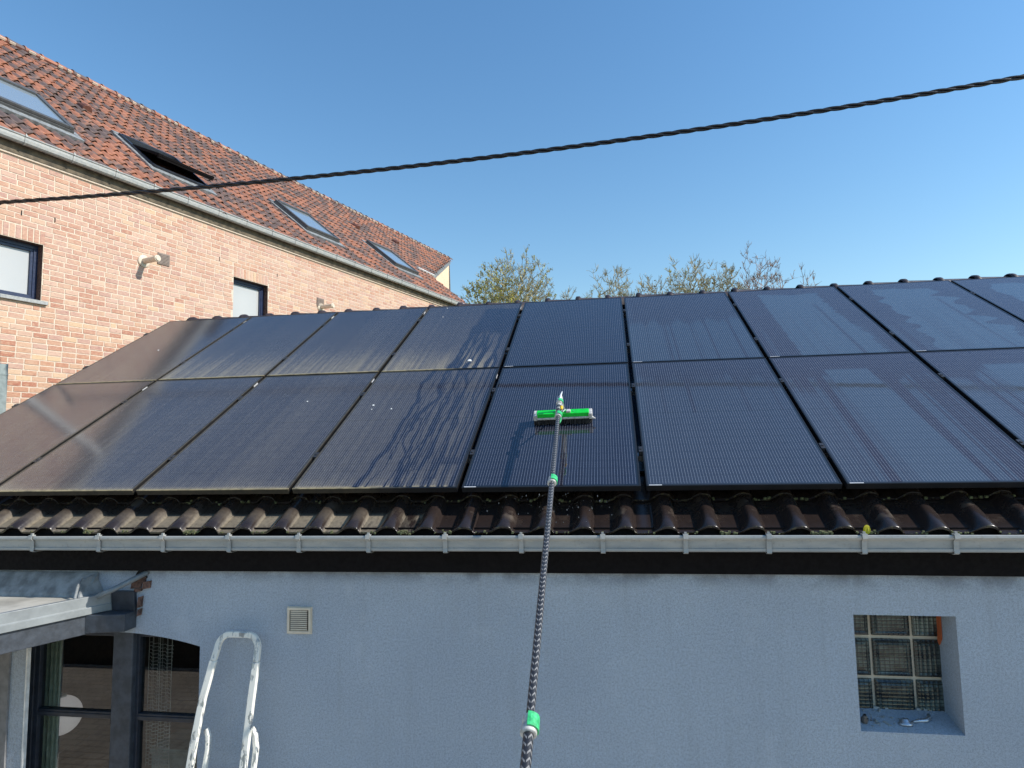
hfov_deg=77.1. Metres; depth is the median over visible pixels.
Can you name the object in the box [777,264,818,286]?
bare tree
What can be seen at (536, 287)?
bare tree
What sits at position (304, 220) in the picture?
roof window
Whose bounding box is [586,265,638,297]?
bare tree
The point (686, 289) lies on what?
bare tree
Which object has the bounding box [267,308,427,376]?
solar panel
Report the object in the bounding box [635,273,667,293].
bare tree
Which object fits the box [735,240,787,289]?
bare tree
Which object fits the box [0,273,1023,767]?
grey house
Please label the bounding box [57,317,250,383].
solar panel
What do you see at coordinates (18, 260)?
window
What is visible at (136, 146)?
roof window
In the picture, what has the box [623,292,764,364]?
solar panel
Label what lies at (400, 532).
moss
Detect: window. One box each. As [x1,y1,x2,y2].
[0,76,84,142]
[0,237,37,299]
[26,632,195,767]
[110,129,217,197]
[233,279,263,316]
[268,198,344,248]
[361,239,423,279]
[853,615,944,710]
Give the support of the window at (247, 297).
in the brick house at (86, 282)
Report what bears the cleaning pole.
on the solar panel at (512, 451)
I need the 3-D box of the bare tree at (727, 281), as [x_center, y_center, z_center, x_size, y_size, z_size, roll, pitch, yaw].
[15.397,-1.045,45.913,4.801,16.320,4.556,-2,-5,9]
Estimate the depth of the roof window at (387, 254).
18.37 m
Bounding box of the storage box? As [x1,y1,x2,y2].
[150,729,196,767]
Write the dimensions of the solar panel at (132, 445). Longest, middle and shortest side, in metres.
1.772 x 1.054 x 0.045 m
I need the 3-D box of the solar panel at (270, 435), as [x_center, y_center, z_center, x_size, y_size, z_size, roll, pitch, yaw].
[-1.779,0.302,4.805,1.054,0.043,1.772,-2,24,9]
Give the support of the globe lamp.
hanging from the grey house at (752, 643)
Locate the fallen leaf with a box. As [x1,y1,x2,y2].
[863,525,870,533]
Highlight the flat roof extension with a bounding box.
[0,571,151,767]
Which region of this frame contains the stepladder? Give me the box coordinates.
[185,631,260,767]
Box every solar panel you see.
[0,377,262,495]
[0,381,154,484]
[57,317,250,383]
[136,373,377,494]
[159,312,336,380]
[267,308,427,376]
[292,368,498,493]
[381,303,521,371]
[462,363,640,491]
[503,297,627,367]
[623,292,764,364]
[632,358,841,490]
[728,286,909,360]
[768,352,1023,488]
[837,280,1023,354]
[915,348,1023,448]
[951,276,1023,321]
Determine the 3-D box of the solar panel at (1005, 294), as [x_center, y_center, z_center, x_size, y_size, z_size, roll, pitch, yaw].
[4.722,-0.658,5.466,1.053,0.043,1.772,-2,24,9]
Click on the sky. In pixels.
(931, 187)
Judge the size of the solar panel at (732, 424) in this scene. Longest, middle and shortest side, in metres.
1.772 x 1.053 x 0.043 m
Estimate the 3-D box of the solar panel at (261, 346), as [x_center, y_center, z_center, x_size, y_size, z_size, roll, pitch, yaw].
[-2.610,-0.414,6.574,1.054,0.043,1.772,-2,24,9]
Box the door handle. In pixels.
[898,713,931,726]
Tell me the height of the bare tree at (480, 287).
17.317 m
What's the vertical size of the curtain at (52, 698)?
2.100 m
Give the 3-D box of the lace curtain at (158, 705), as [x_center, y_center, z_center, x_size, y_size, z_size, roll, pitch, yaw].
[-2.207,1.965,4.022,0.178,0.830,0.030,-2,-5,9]
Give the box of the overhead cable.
[0,74,1023,204]
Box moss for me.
[30,494,1021,535]
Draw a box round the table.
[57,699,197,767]
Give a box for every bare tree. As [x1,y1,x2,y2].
[459,258,541,303]
[485,247,556,302]
[559,285,584,299]
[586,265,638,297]
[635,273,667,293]
[663,254,712,293]
[704,260,748,291]
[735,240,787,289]
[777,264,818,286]
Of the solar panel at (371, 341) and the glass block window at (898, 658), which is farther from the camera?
the solar panel at (371, 341)
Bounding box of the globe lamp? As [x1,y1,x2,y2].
[59,640,82,735]
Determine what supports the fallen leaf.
attached to the grey house at (752, 643)
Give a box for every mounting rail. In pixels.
[467,453,827,463]
[490,386,785,399]
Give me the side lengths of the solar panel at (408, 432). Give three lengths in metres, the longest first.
1.772 x 1.054 x 0.043 m
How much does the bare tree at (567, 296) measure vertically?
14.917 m
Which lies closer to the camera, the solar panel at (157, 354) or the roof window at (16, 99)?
the solar panel at (157, 354)
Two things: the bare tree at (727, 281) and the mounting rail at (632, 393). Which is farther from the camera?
the bare tree at (727, 281)
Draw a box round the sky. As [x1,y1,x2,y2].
[0,0,1023,303]
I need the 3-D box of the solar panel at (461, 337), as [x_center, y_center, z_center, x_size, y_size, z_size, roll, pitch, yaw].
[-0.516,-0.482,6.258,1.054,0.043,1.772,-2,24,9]
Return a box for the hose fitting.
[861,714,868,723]
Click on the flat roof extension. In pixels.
(37, 608)
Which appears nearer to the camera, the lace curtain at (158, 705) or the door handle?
the door handle
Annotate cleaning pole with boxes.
[520,391,595,767]
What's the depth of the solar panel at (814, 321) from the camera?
5.61 m
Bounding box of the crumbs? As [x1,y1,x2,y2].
[861,706,943,726]
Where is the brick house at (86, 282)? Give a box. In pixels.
[0,35,466,413]
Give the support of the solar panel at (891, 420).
attached to the mounting rail at (632, 393)
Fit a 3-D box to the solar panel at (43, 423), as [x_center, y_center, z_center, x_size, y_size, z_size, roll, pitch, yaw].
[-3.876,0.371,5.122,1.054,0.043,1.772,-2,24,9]
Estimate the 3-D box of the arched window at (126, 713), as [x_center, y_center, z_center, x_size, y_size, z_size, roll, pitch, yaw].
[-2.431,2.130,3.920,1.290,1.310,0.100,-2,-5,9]
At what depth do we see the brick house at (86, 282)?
10.86 m
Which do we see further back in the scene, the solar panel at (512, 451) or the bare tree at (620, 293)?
the bare tree at (620, 293)
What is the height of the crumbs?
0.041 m
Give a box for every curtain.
[42,640,62,767]
[145,637,173,767]
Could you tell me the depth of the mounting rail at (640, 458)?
3.97 m
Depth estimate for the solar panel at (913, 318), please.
5.49 m
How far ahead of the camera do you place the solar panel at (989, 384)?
4.38 m
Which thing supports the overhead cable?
attached to the brick house at (86, 282)

